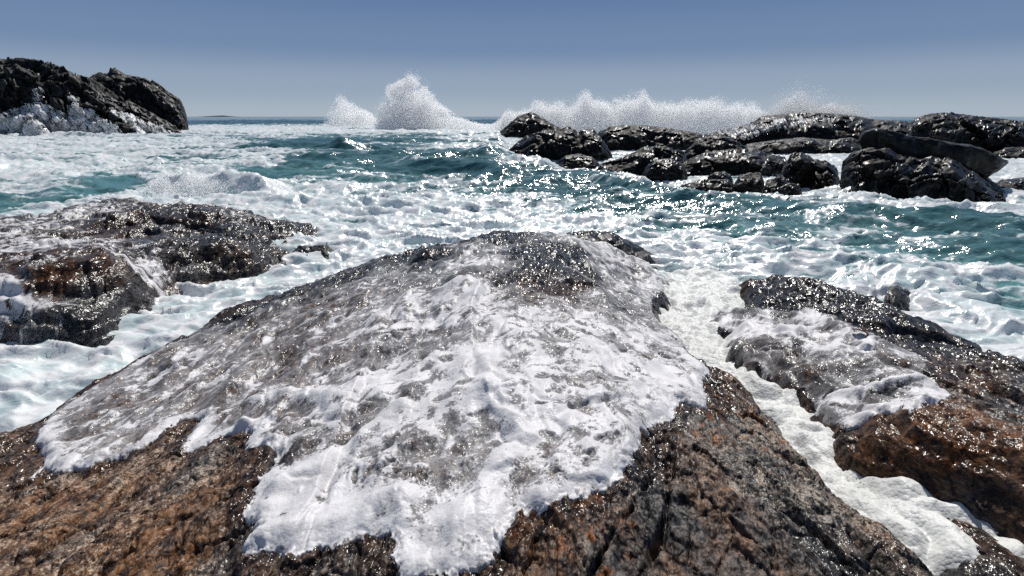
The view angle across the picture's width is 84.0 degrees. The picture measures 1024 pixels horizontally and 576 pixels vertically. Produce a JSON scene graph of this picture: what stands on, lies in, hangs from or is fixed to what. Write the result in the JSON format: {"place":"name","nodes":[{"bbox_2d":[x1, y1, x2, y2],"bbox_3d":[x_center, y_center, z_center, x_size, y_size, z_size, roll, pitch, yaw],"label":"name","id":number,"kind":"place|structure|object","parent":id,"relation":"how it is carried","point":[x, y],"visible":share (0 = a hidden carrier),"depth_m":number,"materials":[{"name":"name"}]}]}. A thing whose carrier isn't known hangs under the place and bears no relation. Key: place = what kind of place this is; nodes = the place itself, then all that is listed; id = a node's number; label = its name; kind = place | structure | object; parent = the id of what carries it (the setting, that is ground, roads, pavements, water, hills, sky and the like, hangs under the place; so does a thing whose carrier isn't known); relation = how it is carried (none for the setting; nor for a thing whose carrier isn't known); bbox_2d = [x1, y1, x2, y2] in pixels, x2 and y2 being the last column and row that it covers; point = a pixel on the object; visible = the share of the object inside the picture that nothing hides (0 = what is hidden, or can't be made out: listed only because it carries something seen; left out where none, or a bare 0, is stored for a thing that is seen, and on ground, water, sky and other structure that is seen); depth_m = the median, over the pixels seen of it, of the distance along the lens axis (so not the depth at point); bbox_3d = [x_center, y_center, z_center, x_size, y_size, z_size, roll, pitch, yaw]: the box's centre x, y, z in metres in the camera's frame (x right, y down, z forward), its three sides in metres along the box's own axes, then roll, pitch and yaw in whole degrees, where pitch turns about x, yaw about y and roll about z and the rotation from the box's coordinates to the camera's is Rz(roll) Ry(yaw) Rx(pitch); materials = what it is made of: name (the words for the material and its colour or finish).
{"place":"outdoors","nodes":[
{"label":"outdoors","id":0,"kind":"place"},
{"bbox_2d":[0,117,1023,432],"bbox_3d":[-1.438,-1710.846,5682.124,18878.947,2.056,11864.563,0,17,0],"label":"sea water","id":1,"kind":"structure","parent":0,"point":[358,195],"depth_m":14.78,"materials":[{"name":"white liquid"}]},
{"bbox_2d":[25,120,46,135],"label":"rock","id":2,"kind":"object","parent":1,"relation":"in","point":[42,127],"visible":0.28,"depth_m":68.17,"materials":[{"name":"grey stone"}]},
{"bbox_2d":[0,57,180,133],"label":"headland","id":3,"kind":"structure","parent":1,"relation":"in","point":[22,80],"depth_m":75.16,"materials":[{"name":"black stone"}]},
{"bbox_2d":[33,86,44,103],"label":"waterfall","id":4,"kind":"structure","parent":3,"relation":"on","point":[41,90],"depth_m":73.84,"materials":[{"name":"white liquid"}]},
{"bbox_2d":[0,102,123,135],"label":"cascade","id":5,"kind":"object","parent":3,"relation":"on","point":[17,121],"visible":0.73,"depth_m":72.51,"materials":[{"name":"white liquid"}]},
{"bbox_2d":[68,95,78,104],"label":"waterfall","id":6,"kind":"structure","parent":3,"relation":"on","point":[73,98],"depth_m":73.68,"materials":[{"name":"white liquid"}]},
{"bbox_2d":[109,107,178,133],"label":"cascade","id":7,"kind":"object","parent":3,"relation":"on","point":[143,128],"visible":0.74,"depth_m":74.89,"materials":[{"name":"white liquid"}]},
{"bbox_2d":[108,122,135,133],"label":"rock","id":8,"kind":"object","parent":1,"relation":"in","point":[124,128],"visible":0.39,"depth_m":67.09,"materials":[{"name":"black stone"}]},
{"bbox_2d":[89,67,188,129],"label":"headland","id":9,"kind":"structure","parent":1,"relation":"in","point":[157,99],"depth_m":94.48,"materials":[{"name":"black stone"}]},
{"bbox_2d":[0,197,317,347],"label":"rock","id":10,"kind":"object","parent":1,"relation":"in","point":[92,283],"visible":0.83,"depth_m":9.55,"materials":[{"name":"grey stone"}]},
{"bbox_2d":[0,197,313,343],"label":"foam sheet","id":11,"kind":"object","parent":10,"relation":"on","point":[17,300],"visible":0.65,"depth_m":9.04,"materials":[{"name":"white liquid"}]},
{"bbox_2d":[132,170,298,197],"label":"breaking wave","id":12,"kind":"object","parent":1,"relation":"on","point":[192,180],"visible":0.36,"depth_m":18.83,"materials":[{"name":"white liquid"}]},
{"bbox_2d":[202,115,234,116],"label":"island","id":13,"kind":"structure","parent":1,"relation":"on","point":[218,116],"depth_m":3367.61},
{"bbox_2d":[292,245,333,258],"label":"rock","id":14,"kind":"object","parent":1,"relation":"in","point":[324,249],"visible":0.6,"depth_m":11.40,"materials":[{"name":"grey stone"}]},
{"bbox_2d":[319,93,378,126],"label":"spray burst","id":15,"kind":"object","parent":1,"relation":"on","point":[349,116],"visible":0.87,"depth_m":101.80,"materials":[{"name":"white liquid"}]},
{"bbox_2d":[369,71,487,129],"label":"spray burst","id":16,"kind":"object","parent":1,"relation":"on","point":[420,113],"visible":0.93,"depth_m":97.54,"materials":[{"name":"white liquid"}]},
{"bbox_2d":[0,230,935,575],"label":"rock","id":17,"kind":"object","parent":1,"relation":"in","point":[728,482],"visible":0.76,"depth_m":2.95,"materials":[{"name":"brown stone"}]},
{"bbox_2d":[28,232,711,575],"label":"foam sheet","id":18,"kind":"object","parent":17,"relation":"on","point":[306,522],"visible":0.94,"depth_m":2.97,"materials":[{"name":"white liquid"}]},
{"bbox_2d":[500,112,558,137],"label":"rock","id":19,"kind":"object","parent":1,"relation":"in","point":[524,125],"visible":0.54,"depth_m":77.48,"materials":[{"name":"black stone"}]},
{"bbox_2d":[509,126,612,160],"bbox_3d":[3.349,-9.856,39.473,7.857,2.681,7.818,0,17,0],"label":"rock","id":20,"kind":"object","parent":1,"relation":"in","point":[557,144],"visible":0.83,"depth_m":36.96,"materials":[{"name":"black stone"}]},
{"bbox_2d":[555,153,599,168],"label":"rock","id":21,"kind":"object","parent":1,"relation":"in","point":[573,161],"visible":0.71,"depth_m":30.89,"materials":[{"name":"black stone"}]},
{"bbox_2d":[566,230,657,269],"bbox_3d":[2.045,-0.634,10.794,2.386,0.914,1.681,0,17,0],"label":"rock","id":22,"kind":"object","parent":1,"relation":"in","point":[627,247],"visible":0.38,"depth_m":10.49,"materials":[{"name":"grey stone"}]},
{"bbox_2d":[487,86,770,133],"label":"breaking wave","id":23,"kind":"object","parent":1,"relation":"on","point":[700,115],"visible":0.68,"depth_m":89.68,"materials":[{"name":"white liquid"}]},
{"bbox_2d":[596,145,686,175],"bbox_3d":[7.362,-6.885,31.041,6.315,1.861,5.454,0,17,0],"label":"rock","id":24,"kind":"object","parent":1,"relation":"in","point":[639,161],"visible":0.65,"depth_m":29.49,"materials":[{"name":"black stone"}]},
{"bbox_2d":[642,158,687,181],"bbox_3d":[7.181,-5.310,26.537,2.678,1.446,2.985,0,17,0],"label":"rock","id":25,"kind":"object","parent":1,"relation":"in","point":[670,169],"visible":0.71,"depth_m":25.51,"materials":[{"name":"black stone"}]},
{"bbox_2d":[598,124,737,150],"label":"rock","id":26,"kind":"object","parent":1,"relation":"in","point":[623,137],"visible":0.52,"depth_m":47.89,"materials":[{"name":"black stone"}]},
{"bbox_2d":[680,179,733,192],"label":"boulder","id":27,"kind":"object","parent":1,"relation":"in","point":[720,185],"visible":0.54,"depth_m":21.26,"materials":[{"name":"grey stone"}]},
{"bbox_2d":[684,134,747,158],"bbox_3d":[14.459,-9.701,39.895,6.599,2.140,6.116,0,17,0],"label":"rock","id":28,"kind":"object","parent":1,"relation":"in","point":[715,142],"visible":0.51,"depth_m":37.99,"materials":[{"name":"black stone"}]},
{"bbox_2d":[707,171,733,182],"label":"boulder","id":29,"kind":"object","parent":1,"relation":"in","point":[720,175],"visible":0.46,"depth_m":24.43,"materials":[{"name":"grey stone"}]},
{"bbox_2d":[682,149,786,176],"bbox_3d":[11.829,-6.436,29.818,7.550,1.707,5.779,0,17,0],"label":"rock","id":30,"kind":"object","parent":1,"relation":"in","point":[734,162],"visible":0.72,"depth_m":27.77,"materials":[{"name":"black stone"}]},
{"bbox_2d":[733,172,764,192],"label":"boulder","id":31,"kind":"object","parent":1,"relation":"in","point":[751,182],"visible":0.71,"depth_m":21.16,"materials":[{"name":"grey stone"}]},
{"bbox_2d":[761,176,801,195],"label":"boulder","id":32,"kind":"object","parent":1,"relation":"in","point":[780,186],"visible":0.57,"depth_m":19.07,"materials":[{"name":"black stone"}]},
{"bbox_2d":[745,137,860,153],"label":"rock","id":33,"kind":"object","parent":1,"relation":"in","point":[804,145],"visible":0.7,"depth_m":42.91,"materials":[{"name":"black stone"}]},
{"bbox_2d":[780,152,839,189],"bbox_3d":[12.401,-4.705,23.704,2.619,1.924,5.054,9,19,29],"label":"rock","id":34,"kind":"object","parent":1,"relation":"in","point":[803,170],"visible":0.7,"depth_m":22.40,"materials":[{"name":"black stone"}]},
{"bbox_2d":[709,112,912,145],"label":"rock","id":35,"kind":"object","parent":1,"relation":"in","point":[844,126],"visible":0.57,"depth_m":51.54,"materials":[{"name":"black stone"}]},
{"bbox_2d":[720,115,834,139],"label":"cascade","id":36,"kind":"object","parent":35,"relation":"on","point":[799,120],"visible":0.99,"depth_m":50.87,"materials":[{"name":"white liquid"}]},
{"bbox_2d":[735,78,889,119],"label":"spray burst","id":37,"kind":"object","parent":1,"relation":"on","point":[834,110],"visible":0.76,"depth_m":58.43,"materials":[{"name":"white liquid"}]},
{"bbox_2d":[658,266,1023,575],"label":"foam stream","id":38,"kind":"structure","parent":1,"relation":"on","point":[914,516],"depth_m":3.64,"materials":[{"name":"white liquid"}]},
{"bbox_2d":[710,274,1023,543],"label":"rock","id":39,"kind":"object","parent":1,"relation":"in","point":[963,443],"visible":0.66,"depth_m":3.99,"materials":[{"name":"stone"}]},
{"bbox_2d":[712,308,950,430],"bbox_3d":[2.674,0.663,5.881,1.158,1.406,5.024,0,17,0],"label":"foam sheet","id":40,"kind":"object","parent":39,"relation":"on","point":[935,392],"visible":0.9,"depth_m":4.59,"materials":[{"name":"white liquid"}]},
{"bbox_2d":[852,328,868,335],"bbox_3d":[2.978,0.369,4.858,0.073,0.060,0.195,0,17,0],"label":"kelp","id":41,"kind":"object","parent":40,"relation":"on","point":[864,330],"visible":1,"depth_m":4.82},
{"bbox_2d":[883,285,910,310],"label":"rock","id":42,"kind":"object","parent":1,"relation":"in","point":[897,296],"visible":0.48,"depth_m":8.34,"materials":[{"name":"grey stone"}]},
{"bbox_2d":[839,147,1005,201],"bbox_3d":[15.207,-3.930,20.600,8.771,2.326,5.376,0,17,0],"label":"boulder","id":43,"kind":"object","parent":1,"relation":"in","point":[887,171],"visible":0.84,"depth_m":18.85,"materials":[{"name":"black stone"}]},
{"bbox_2d":[858,128,1008,178],"bbox_3d":[16.251,-5.102,21.793,6.330,1.971,2.234,0,17,0],"label":"rock slab","id":44,"kind":"object","parent":43,"relation":"on","point":[983,163],"visible":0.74,"depth_m":20.77,"materials":[{"name":"black stone"}]},
{"bbox_2d":[908,112,1023,151],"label":"rock","id":45,"kind":"object","parent":1,"relation":"in","point":[991,134],"visible":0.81,"depth_m":41.21,"materials":[{"name":"black stone"}]},
{"bbox_2d":[940,518,1023,575],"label":"rock","id":46,"kind":"object","parent":1,"relation":"in","point":[994,558],"visible":0.32,"depth_m":2.50,"materials":[{"name":"stone"}]},
{"bbox_2d":[992,146,1023,158],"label":"rock","id":47,"kind":"object","parent":1,"relation":"in","point":[1011,152],"visible":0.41,"depth_m":38.47,"materials":[{"name":"grey stone"}]},
{"bbox_2d":[997,177,1023,189],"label":"rock","id":48,"kind":"object","parent":1,"relation":"in","point":[1016,183],"visible":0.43,"depth_m":22.57,"materials":[{"name":"grey stone"}]},
{"bbox_2d":[0,0,1023,116],"label":"sky","id":49,"kind":"structure","parent":0,"point":[237,58],"materials":[{"name":"blue"}]}
]}

